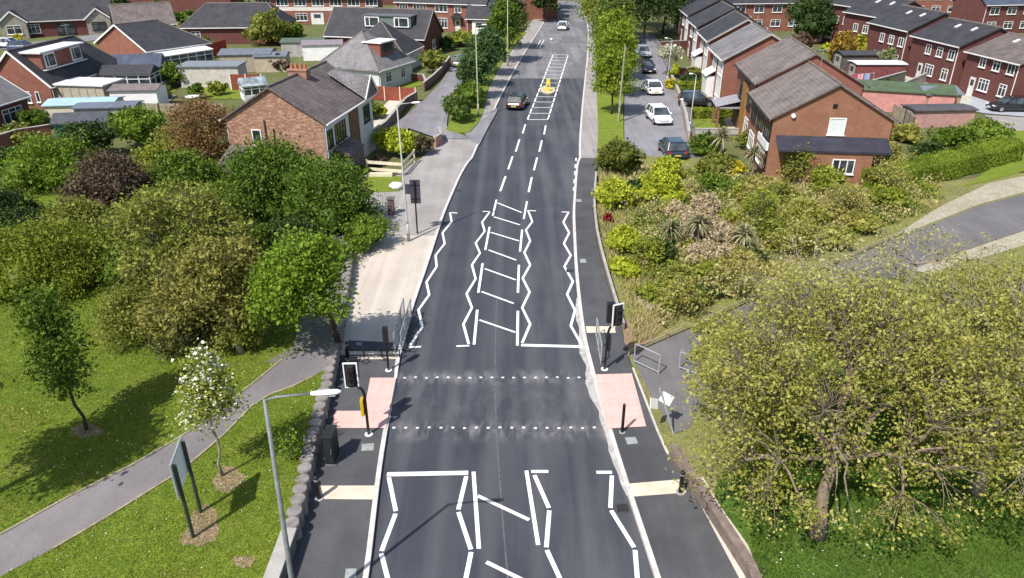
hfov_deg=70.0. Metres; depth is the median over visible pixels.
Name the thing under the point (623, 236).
bush
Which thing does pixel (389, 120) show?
garden wall
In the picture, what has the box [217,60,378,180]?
house
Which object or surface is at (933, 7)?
window
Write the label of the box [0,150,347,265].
undergrowth
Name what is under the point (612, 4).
tree
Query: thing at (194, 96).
garden table
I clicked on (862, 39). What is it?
tree
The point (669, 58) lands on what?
street lamp
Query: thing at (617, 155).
bush
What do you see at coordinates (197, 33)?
window
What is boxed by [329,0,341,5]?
window
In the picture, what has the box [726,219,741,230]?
bush
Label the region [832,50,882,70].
shed
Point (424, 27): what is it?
house
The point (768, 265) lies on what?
scrub bush
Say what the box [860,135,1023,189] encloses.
hedge
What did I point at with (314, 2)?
window
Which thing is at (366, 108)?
window
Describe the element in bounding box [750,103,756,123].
window
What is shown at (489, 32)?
tree
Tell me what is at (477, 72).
street lamp
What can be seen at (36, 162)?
bush
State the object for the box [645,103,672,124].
car
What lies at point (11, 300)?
bush
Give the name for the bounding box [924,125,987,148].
bush
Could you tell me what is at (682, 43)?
garden wall
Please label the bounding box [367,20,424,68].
house
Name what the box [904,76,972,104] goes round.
yard
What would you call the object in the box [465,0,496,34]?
house
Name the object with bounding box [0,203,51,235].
bush
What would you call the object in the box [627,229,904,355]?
knee rail
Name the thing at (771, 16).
house
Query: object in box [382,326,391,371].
signal post
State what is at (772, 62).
house
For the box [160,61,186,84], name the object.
bush
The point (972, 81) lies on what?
door
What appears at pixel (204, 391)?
tree
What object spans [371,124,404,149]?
bush
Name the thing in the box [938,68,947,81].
window
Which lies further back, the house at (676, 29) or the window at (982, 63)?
the house at (676, 29)
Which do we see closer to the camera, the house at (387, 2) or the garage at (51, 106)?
the garage at (51, 106)
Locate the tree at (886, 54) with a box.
[876,46,897,59]
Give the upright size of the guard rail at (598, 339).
1.048 m
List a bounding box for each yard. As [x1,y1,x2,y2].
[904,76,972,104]
[971,97,1023,115]
[985,115,1023,130]
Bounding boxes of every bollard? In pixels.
[313,475,323,501]
[345,341,349,360]
[540,79,554,93]
[619,403,625,433]
[676,470,684,494]
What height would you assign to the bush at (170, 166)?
3.728 m
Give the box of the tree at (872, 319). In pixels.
[664,256,1023,557]
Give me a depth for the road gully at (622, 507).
25.05 m
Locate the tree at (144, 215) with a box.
[84,172,265,300]
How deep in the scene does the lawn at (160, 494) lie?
26.38 m
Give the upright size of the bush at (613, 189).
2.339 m
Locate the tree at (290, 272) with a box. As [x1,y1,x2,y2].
[239,217,360,342]
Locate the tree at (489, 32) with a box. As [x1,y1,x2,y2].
[463,20,510,72]
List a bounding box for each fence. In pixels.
[142,103,224,113]
[208,39,226,56]
[229,74,260,89]
[366,149,414,172]
[371,86,415,100]
[892,104,915,124]
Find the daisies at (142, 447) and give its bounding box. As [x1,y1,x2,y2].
[1,316,329,576]
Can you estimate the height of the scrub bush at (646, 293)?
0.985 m
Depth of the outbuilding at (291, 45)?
107.39 m
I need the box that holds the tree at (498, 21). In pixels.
[479,0,526,61]
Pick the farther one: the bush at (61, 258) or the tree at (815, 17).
the tree at (815, 17)
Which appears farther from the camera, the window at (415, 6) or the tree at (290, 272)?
the window at (415, 6)
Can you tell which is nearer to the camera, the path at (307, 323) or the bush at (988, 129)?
the path at (307, 323)
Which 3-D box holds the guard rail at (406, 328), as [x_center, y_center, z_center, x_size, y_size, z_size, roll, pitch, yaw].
[-5.090,1.714,35.186,0.062,1.048,3.438,0,27,0]
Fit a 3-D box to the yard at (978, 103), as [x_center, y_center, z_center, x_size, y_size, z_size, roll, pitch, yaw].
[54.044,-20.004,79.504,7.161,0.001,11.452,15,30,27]
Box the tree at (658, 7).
[631,0,692,37]
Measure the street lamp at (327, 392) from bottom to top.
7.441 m
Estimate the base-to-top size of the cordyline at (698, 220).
2.503 m
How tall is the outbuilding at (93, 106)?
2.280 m
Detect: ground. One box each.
[0,0,1023,363]
[593,156,1023,492]
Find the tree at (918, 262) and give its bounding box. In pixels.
[829,221,1021,299]
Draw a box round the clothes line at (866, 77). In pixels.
[850,72,874,79]
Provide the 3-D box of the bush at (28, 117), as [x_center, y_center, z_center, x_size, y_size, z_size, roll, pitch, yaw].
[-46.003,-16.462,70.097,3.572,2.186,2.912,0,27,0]
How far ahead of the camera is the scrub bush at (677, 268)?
39.45 m
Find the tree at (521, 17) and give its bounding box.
[487,0,529,48]
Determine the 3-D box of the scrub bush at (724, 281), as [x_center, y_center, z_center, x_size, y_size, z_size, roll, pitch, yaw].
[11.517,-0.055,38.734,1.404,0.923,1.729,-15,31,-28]
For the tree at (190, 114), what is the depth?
54.84 m
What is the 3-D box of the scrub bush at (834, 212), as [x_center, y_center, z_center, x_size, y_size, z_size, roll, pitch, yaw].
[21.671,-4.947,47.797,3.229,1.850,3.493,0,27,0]
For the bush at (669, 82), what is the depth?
87.00 m
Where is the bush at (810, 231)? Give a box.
[775,210,831,249]
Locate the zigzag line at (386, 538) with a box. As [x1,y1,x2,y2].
[379,477,397,577]
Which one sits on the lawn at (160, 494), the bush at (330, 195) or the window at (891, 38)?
the bush at (330, 195)
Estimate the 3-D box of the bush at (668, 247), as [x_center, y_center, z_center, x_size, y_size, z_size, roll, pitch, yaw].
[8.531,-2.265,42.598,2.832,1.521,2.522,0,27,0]
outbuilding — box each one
[70,100,143,117]
[279,37,325,56]
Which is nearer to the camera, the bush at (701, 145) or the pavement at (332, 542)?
the pavement at (332, 542)
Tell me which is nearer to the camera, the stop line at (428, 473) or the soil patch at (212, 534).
the soil patch at (212, 534)
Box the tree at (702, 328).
[676,306,804,447]
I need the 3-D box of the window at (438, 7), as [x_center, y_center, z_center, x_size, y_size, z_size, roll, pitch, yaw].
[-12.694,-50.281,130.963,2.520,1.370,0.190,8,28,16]
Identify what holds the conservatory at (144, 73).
on the ground at (736, 150)
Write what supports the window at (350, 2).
in the house at (310, 12)
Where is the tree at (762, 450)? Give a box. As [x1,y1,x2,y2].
[715,399,814,524]
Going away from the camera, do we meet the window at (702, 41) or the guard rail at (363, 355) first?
the guard rail at (363, 355)
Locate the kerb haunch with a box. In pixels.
[575,299,626,495]
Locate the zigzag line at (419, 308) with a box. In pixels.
[408,212,454,347]
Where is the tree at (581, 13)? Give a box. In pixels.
[571,0,595,19]
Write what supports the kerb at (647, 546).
on the ground at (736, 150)
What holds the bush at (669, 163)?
on the rough ground at (955, 189)
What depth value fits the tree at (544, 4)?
142.04 m
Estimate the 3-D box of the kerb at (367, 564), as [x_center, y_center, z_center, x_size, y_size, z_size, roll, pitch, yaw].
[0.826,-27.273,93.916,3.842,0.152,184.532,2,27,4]
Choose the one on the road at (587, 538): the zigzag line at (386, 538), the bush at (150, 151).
the zigzag line at (386, 538)
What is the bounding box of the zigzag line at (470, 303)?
[456,211,490,346]
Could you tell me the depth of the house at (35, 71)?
77.65 m
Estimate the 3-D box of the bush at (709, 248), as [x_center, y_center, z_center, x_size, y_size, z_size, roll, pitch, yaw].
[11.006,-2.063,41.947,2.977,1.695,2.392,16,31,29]
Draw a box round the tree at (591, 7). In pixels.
[571,0,640,25]
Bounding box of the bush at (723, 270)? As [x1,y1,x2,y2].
[703,241,770,297]
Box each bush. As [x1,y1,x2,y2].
[0,120,39,142]
[0,128,111,194]
[0,144,26,173]
[0,184,39,213]
[0,202,109,308]
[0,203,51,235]
[0,270,36,305]
[9,33,21,39]
[14,105,49,126]
[36,190,115,240]
[48,144,162,212]
[54,117,124,152]
[83,275,184,353]
[90,213,170,261]
[92,239,161,289]
[106,102,169,146]
[112,0,131,3]
[113,180,186,225]
[129,134,194,172]
[141,307,224,360]
[144,145,229,197]
[149,123,213,148]
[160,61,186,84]
[166,85,171,97]
[174,9,194,22]
[181,177,275,233]
[186,82,205,94]
[191,308,269,353]
[194,291,248,319]
[201,142,229,163]
[205,79,229,95]
[208,128,338,226]
[233,217,276,262]
[241,7,291,42]
[263,150,395,239]
[263,210,329,251]
[270,53,289,69]
[283,20,305,37]
[304,140,351,165]
[327,237,361,268]
[337,212,400,255]
[356,164,371,175]
[369,154,386,165]
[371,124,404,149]
[372,100,381,117]
[379,104,387,115]
[383,128,418,154]
[411,132,435,151]
[416,46,446,69]
[591,134,649,173]
[591,174,639,208]
[603,212,615,222]
[604,223,643,251]
[606,255,641,278]
[627,178,642,190]
[627,233,667,264]
[632,280,663,299]
[635,167,686,203]
[636,238,681,261]
[638,208,653,216]
[650,154,683,176]
[653,260,697,287]
[659,198,693,220]
[660,217,685,240]
[664,78,674,88]
[667,64,679,76]
[678,204,726,240]
[678,238,734,264]
[684,290,712,309]
[686,129,726,154]
[687,66,700,75]
[690,191,725,213]
[691,253,728,280]
[693,150,736,173]
[695,281,726,298]
[697,170,730,192]
[699,219,741,250]
[703,241,770,297]
[712,278,747,297]
[724,244,761,270]
[725,160,748,176]
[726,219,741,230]
[733,129,747,147]
[735,188,756,202]
[740,172,776,190]
[741,211,785,234]
[744,245,770,260]
[759,258,787,278]
[761,177,802,202]
[764,227,816,256]
[775,210,831,249]
[776,159,803,181]
[777,194,830,225]
[790,30,819,47]
[806,163,849,192]
[816,179,878,214]
[819,197,869,226]
[819,227,856,251]
[820,42,829,49]
[847,210,886,232]
[859,154,919,195]
[860,181,915,209]
[885,153,895,165]
[886,141,919,161]
[890,120,923,142]
[907,139,948,155]
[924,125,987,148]
[957,117,1016,140]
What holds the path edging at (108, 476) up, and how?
on the lawn at (160, 494)
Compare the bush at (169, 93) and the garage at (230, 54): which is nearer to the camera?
the bush at (169, 93)
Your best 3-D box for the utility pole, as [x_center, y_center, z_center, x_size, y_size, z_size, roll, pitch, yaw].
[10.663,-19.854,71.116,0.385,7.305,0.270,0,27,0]
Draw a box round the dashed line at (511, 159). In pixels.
[499,124,525,190]
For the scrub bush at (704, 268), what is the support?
on the rough ground at (955, 189)
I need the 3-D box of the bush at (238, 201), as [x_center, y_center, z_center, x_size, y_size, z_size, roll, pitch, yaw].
[-17.758,-4.963,45.318,6.466,3.756,5.772,0,27,0]
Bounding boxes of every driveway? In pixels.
[373,101,401,126]
[723,118,734,127]
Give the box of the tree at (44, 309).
[2,279,104,430]
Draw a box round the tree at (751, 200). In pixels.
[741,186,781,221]
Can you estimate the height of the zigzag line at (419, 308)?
0.001 m
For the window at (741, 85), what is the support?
in the house at (772, 62)
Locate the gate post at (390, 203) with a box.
[386,196,394,214]
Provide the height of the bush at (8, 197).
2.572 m
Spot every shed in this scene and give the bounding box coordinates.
[49,111,115,137]
[106,83,168,103]
[252,51,290,72]
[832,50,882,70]
[847,60,908,79]
[900,103,978,127]
[918,85,964,103]
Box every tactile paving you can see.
[332,378,395,427]
[595,373,645,427]
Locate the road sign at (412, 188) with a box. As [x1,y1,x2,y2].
[405,180,420,233]
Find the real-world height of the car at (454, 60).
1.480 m
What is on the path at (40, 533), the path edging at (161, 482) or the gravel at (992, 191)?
the path edging at (161, 482)
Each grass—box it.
[592,163,942,345]
[714,301,1023,577]
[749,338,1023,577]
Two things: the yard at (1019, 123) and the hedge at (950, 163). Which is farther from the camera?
the yard at (1019, 123)
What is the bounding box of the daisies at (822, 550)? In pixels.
[749,505,901,577]
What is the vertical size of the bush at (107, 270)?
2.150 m
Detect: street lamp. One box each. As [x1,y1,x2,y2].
[263,389,340,577]
[396,101,419,241]
[475,24,486,115]
[507,0,508,65]
[665,37,671,79]
[689,73,696,126]
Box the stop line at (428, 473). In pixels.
[387,471,467,475]
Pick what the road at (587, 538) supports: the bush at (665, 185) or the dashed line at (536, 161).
the dashed line at (536, 161)
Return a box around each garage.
[41,96,124,126]
[52,77,124,97]
[175,60,246,87]
[217,48,277,71]
[301,39,343,60]
[858,79,958,111]
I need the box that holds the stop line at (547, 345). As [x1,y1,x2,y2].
[521,344,582,347]
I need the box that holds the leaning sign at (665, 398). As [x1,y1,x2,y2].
[650,388,674,434]
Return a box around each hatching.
[472,471,539,577]
[473,200,527,345]
[527,54,567,119]
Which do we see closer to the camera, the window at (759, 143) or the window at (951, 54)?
the window at (759, 143)
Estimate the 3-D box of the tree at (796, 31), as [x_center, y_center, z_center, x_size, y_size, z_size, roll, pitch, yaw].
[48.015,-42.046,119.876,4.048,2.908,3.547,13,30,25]
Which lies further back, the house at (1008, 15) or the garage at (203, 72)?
the house at (1008, 15)
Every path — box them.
[0,347,327,575]
[265,231,343,362]
[631,194,1023,432]
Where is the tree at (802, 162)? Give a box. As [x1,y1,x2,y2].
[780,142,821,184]
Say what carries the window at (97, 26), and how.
in the house at (27, 19)
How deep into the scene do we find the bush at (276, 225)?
42.04 m
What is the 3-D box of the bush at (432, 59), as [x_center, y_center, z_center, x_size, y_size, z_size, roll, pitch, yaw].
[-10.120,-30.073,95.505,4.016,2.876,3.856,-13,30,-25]
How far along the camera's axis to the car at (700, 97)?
78.25 m
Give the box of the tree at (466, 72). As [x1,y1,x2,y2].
[453,48,493,87]
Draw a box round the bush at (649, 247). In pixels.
[627,233,667,264]
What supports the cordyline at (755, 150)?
on the rough ground at (955, 189)
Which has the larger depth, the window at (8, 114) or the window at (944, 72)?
the window at (944, 72)
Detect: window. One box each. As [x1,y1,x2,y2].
[1,104,21,125]
[6,25,22,34]
[25,91,33,103]
[28,24,41,33]
[34,92,41,102]
[56,22,76,34]
[91,21,106,30]
[191,31,200,36]
[251,129,262,145]
[276,0,288,5]
[294,0,305,5]
[296,13,307,20]
[311,0,323,5]
[326,128,335,149]
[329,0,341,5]
[334,119,347,144]
[347,0,359,5]
[363,103,371,124]
[365,0,377,5]
[385,71,392,83]
[399,3,407,7]
[400,67,405,78]
[413,4,425,8]
[432,39,435,49]
[435,4,447,12]
[438,18,447,28]
[454,6,460,12]
[700,38,703,50]
[711,55,716,70]
[736,6,745,11]
[738,83,742,100]
[742,116,747,131]
[745,91,750,111]
[746,129,754,148]
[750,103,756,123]
[754,5,764,12]
[755,111,763,132]
[755,140,764,167]
[762,119,770,141]
[770,19,780,26]
[772,5,782,12]
[788,20,795,26]
[825,30,832,38]
[826,118,846,135]
[831,159,855,175]
[853,23,858,31]
[862,25,868,33]
[878,33,884,42]
[887,35,894,44]
[897,37,903,47]
[924,44,931,54]
[924,63,933,76]
[931,6,940,10]
[934,47,943,57]
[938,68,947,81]
[946,49,955,60]
[975,78,989,92]
[977,57,987,68]
[989,7,1000,14]
[990,60,1001,72]
[995,83,1007,97]
[1003,21,1013,28]
[1005,63,1016,75]
[1006,7,1017,14]
[1019,21,1023,28]
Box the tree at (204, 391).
[157,338,252,475]
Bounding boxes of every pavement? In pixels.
[287,355,395,577]
[341,236,433,354]
[367,139,476,235]
[388,66,451,129]
[481,19,543,118]
[575,158,738,577]
[581,13,597,157]
[649,33,702,157]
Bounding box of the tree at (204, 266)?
[122,228,265,354]
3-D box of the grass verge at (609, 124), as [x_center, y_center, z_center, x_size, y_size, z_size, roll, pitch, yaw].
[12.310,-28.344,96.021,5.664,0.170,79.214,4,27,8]
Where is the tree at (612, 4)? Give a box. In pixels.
[584,0,642,48]
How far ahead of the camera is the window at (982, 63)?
81.66 m
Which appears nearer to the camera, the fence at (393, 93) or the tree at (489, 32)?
the fence at (393, 93)
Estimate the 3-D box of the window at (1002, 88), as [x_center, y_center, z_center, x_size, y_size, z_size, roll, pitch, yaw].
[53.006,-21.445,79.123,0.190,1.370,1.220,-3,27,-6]
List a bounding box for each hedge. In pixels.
[439,35,456,49]
[440,94,476,120]
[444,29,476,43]
[449,80,484,104]
[673,80,701,90]
[679,73,702,81]
[690,106,732,118]
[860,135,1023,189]
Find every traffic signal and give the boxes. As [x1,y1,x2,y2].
[342,356,372,436]
[601,301,623,370]
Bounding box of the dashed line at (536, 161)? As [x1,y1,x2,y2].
[528,125,545,191]
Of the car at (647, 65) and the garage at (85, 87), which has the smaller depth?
the garage at (85, 87)
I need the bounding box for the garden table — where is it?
[185,95,198,97]
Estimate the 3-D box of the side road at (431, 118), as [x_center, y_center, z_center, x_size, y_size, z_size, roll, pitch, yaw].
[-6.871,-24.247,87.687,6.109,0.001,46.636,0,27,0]
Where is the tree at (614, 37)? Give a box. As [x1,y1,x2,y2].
[589,24,641,95]
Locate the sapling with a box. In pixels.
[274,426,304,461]
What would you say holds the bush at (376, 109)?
on the ground at (736, 150)
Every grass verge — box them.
[446,32,525,134]
[597,47,623,156]
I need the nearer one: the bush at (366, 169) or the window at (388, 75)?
the bush at (366, 169)
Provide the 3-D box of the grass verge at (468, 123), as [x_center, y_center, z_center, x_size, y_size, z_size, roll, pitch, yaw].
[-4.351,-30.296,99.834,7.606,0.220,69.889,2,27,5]
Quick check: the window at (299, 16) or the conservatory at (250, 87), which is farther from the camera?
the window at (299, 16)
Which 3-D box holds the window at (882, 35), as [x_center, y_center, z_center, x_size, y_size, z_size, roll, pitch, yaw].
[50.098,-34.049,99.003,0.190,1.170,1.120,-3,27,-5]
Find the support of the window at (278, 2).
in the house at (310, 12)
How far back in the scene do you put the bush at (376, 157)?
59.66 m
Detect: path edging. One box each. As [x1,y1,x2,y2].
[0,359,282,534]
[53,376,312,548]
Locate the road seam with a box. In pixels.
[494,300,508,577]
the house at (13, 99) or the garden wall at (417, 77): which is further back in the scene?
the garden wall at (417, 77)
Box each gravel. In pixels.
[631,176,1023,309]
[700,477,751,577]
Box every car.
[0,37,16,47]
[6,40,31,48]
[451,54,462,66]
[506,92,527,109]
[557,21,568,29]
[635,36,646,44]
[635,44,651,56]
[637,58,655,72]
[641,79,662,94]
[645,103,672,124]
[658,137,688,157]
[677,90,715,106]
[985,95,1023,111]
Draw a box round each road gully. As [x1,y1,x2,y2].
[407,330,416,333]
[616,503,629,512]
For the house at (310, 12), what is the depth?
139.66 m
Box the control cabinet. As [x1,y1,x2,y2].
[321,424,340,465]
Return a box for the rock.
[388,182,402,189]
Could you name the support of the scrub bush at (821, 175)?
on the rough ground at (955, 189)
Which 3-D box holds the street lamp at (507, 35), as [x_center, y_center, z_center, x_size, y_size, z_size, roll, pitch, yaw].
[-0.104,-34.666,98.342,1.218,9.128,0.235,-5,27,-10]
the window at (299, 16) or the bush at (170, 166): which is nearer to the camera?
the bush at (170, 166)
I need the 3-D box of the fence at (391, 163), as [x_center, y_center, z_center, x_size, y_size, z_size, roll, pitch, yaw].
[-9.759,-10.227,58.802,3.065,1.200,3.670,4,27,7]
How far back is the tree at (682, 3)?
125.94 m
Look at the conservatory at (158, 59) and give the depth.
88.51 m
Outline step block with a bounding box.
[361,172,392,176]
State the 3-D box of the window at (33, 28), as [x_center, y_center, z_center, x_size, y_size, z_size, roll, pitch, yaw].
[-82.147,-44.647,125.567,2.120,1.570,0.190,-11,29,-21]
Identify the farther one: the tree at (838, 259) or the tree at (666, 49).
the tree at (666, 49)
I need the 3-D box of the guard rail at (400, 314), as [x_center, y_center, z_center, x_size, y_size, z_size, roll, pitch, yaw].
[-5.427,1.710,35.194,0.060,1.048,3.643,0,27,0]
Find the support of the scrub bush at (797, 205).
on the rough ground at (955, 189)
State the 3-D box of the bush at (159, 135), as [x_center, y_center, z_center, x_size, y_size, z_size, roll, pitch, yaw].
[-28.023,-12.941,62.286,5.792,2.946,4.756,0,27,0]
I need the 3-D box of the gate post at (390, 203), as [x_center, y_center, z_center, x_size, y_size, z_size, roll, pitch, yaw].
[-8.192,-5.611,49.550,0.500,1.250,0.500,0,27,0]
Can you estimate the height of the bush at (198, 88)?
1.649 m
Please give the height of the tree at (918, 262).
4.418 m
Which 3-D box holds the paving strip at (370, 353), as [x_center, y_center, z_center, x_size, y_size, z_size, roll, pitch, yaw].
[-6.370,3.054,33.634,2.447,0.001,0.694,0,27,0]
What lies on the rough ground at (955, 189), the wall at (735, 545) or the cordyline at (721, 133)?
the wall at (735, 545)
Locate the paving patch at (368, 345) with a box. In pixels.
[348,340,397,350]
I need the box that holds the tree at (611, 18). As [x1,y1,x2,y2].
[578,2,642,54]
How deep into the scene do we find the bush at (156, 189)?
46.72 m
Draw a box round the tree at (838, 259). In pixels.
[716,228,908,336]
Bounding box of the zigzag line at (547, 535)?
[531,470,561,577]
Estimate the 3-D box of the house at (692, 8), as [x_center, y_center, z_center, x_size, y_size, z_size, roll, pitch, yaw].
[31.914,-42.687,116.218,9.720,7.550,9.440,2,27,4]
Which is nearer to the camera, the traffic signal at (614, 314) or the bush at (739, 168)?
the traffic signal at (614, 314)
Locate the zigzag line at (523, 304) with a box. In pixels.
[521,210,534,342]
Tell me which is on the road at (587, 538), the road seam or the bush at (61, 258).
the road seam
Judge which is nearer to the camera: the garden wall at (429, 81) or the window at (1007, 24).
the garden wall at (429, 81)
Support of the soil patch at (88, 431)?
on the lawn at (160, 494)
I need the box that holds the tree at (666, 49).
[655,42,683,72]
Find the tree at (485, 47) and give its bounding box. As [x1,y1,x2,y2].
[457,33,500,85]
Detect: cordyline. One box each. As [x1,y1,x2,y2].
[656,218,685,242]
[682,211,713,243]
[710,126,734,152]
[729,223,758,247]
[738,143,765,174]
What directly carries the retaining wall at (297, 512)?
on the ground at (736, 150)
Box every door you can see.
[311,13,323,23]
[455,19,460,30]
[472,21,485,34]
[734,109,738,127]
[818,31,823,41]
[834,54,841,66]
[848,63,855,73]
[915,63,922,76]
[966,77,975,95]
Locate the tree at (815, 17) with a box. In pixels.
[781,0,838,35]
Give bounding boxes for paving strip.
[321,486,373,498]
[349,351,396,358]
[586,326,615,332]
[625,479,685,495]
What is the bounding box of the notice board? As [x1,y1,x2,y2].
[168,436,202,538]
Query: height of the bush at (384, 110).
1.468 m
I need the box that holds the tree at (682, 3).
[636,0,693,33]
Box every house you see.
[0,0,112,38]
[0,35,117,109]
[0,76,31,130]
[93,19,211,54]
[108,1,177,26]
[129,0,243,13]
[179,2,296,43]
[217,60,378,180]
[255,0,382,24]
[316,30,415,86]
[323,6,443,54]
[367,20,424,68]
[382,0,395,4]
[393,0,487,31]
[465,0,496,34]
[519,0,557,19]
[673,0,738,34]
[679,0,751,39]
[686,1,767,60]
[691,10,752,75]
[701,22,781,97]
[711,35,869,134]
[727,0,798,30]
[745,60,900,187]
[812,0,861,44]
[842,0,923,36]
[866,4,953,69]
[905,17,1007,86]
[915,0,953,14]
[950,0,1023,32]
[959,32,1023,101]
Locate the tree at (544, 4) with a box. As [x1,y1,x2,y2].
[529,0,560,21]
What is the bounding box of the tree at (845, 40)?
[826,30,860,60]
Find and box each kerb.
[363,19,545,577]
[573,3,660,577]
[632,367,668,454]
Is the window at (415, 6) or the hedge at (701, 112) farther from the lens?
the window at (415, 6)
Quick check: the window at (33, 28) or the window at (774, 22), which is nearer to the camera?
the window at (33, 28)
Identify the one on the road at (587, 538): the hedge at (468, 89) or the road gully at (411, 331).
the road gully at (411, 331)
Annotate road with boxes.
[0,35,100,48]
[369,78,653,577]
[409,66,469,138]
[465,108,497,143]
[511,1,587,77]
[624,33,688,157]
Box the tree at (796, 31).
[793,28,814,39]
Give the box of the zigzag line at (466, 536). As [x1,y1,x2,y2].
[456,476,472,577]
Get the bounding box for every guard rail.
[345,349,399,357]
[393,298,404,352]
[400,299,411,352]
[595,318,602,363]
[633,343,660,374]
[678,352,705,373]
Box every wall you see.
[0,124,52,149]
[263,527,296,577]
[285,230,352,540]
[374,91,417,133]
[411,73,425,80]
[422,56,450,90]
[433,127,442,147]
[593,171,624,329]
[660,40,686,49]
[669,443,761,577]
[671,75,690,139]
[675,66,693,75]
[695,128,738,134]
[872,71,906,81]
[904,72,927,82]
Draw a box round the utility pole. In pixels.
[617,46,625,120]
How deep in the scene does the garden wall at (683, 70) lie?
94.44 m
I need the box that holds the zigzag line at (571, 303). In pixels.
[563,212,581,344]
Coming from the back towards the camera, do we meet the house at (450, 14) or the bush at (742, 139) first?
the house at (450, 14)
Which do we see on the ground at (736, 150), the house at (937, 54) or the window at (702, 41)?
the house at (937, 54)
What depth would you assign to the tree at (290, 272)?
30.07 m
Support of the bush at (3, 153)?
on the ground at (736, 150)
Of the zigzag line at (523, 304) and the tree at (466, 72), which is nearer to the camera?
the zigzag line at (523, 304)
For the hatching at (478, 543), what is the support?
on the road at (587, 538)
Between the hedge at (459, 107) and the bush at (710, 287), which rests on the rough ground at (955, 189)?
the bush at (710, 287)
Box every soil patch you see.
[71,424,102,437]
[178,530,208,546]
[187,503,219,542]
[212,466,245,492]
[231,556,254,568]
[623,314,670,349]
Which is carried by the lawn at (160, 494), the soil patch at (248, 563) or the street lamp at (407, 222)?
the soil patch at (248, 563)
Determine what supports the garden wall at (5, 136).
on the ground at (736, 150)
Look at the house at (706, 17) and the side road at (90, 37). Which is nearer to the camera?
the house at (706, 17)
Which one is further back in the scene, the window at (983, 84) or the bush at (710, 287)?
the window at (983, 84)
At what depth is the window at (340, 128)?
56.38 m
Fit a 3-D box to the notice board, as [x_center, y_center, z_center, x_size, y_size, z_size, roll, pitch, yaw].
[-10.134,6.280,22.834,0.165,3.100,1.428,-4,27,-8]
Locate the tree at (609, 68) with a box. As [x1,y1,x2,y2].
[583,43,643,113]
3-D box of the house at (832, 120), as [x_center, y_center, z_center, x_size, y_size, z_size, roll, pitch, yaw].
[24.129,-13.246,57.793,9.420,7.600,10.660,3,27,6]
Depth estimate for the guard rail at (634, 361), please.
32.39 m
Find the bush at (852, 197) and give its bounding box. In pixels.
[816,179,878,214]
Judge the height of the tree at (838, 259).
5.102 m
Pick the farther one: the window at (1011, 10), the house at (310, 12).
the house at (310, 12)
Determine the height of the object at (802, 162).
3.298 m
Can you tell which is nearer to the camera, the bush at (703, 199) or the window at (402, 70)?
the bush at (703, 199)
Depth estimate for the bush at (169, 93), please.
82.15 m
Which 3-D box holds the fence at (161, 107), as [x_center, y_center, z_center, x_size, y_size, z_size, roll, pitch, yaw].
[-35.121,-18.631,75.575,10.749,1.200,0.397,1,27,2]
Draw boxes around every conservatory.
[93,64,161,83]
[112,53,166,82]
[156,45,213,63]
[237,76,267,101]
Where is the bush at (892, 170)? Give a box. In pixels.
[859,154,919,195]
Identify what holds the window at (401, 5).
in the house at (450, 14)
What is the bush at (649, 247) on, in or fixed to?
on the rough ground at (955, 189)
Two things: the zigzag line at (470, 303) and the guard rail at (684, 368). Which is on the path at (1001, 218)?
the guard rail at (684, 368)
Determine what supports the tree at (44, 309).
on the soil patch at (88, 431)
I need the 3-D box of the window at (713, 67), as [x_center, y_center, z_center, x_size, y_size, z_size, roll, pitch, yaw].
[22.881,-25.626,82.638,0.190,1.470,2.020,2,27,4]
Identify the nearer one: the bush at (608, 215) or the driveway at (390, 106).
the bush at (608, 215)
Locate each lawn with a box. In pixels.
[0,191,342,577]
[203,87,239,98]
[362,176,401,191]
[396,81,422,87]
[693,119,726,127]
[963,130,1023,186]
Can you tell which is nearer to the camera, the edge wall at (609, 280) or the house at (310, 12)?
the edge wall at (609, 280)
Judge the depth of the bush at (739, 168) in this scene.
56.58 m
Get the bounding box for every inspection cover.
[345,568,355,577]
[361,443,373,450]
[625,437,637,444]
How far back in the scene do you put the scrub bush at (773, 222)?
46.00 m
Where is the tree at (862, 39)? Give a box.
[856,34,867,49]
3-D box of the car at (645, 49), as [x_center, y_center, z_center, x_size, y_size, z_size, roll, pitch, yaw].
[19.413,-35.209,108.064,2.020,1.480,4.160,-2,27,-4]
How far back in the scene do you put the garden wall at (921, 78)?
88.67 m
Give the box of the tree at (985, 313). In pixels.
[901,249,1023,532]
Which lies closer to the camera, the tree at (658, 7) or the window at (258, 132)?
the window at (258, 132)
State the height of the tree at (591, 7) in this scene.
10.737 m
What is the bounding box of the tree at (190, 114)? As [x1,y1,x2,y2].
[156,89,239,161]
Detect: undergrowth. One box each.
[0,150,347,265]
[618,164,943,331]
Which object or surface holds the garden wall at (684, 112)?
on the side pavement at (666, 62)
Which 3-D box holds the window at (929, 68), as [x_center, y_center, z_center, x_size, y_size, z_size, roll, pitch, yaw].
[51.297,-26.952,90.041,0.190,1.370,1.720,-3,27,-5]
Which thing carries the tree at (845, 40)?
on the ground at (736, 150)
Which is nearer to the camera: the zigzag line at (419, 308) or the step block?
the zigzag line at (419, 308)
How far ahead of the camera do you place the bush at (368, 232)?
43.83 m
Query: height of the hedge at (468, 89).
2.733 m
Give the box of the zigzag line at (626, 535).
[596,471,639,577]

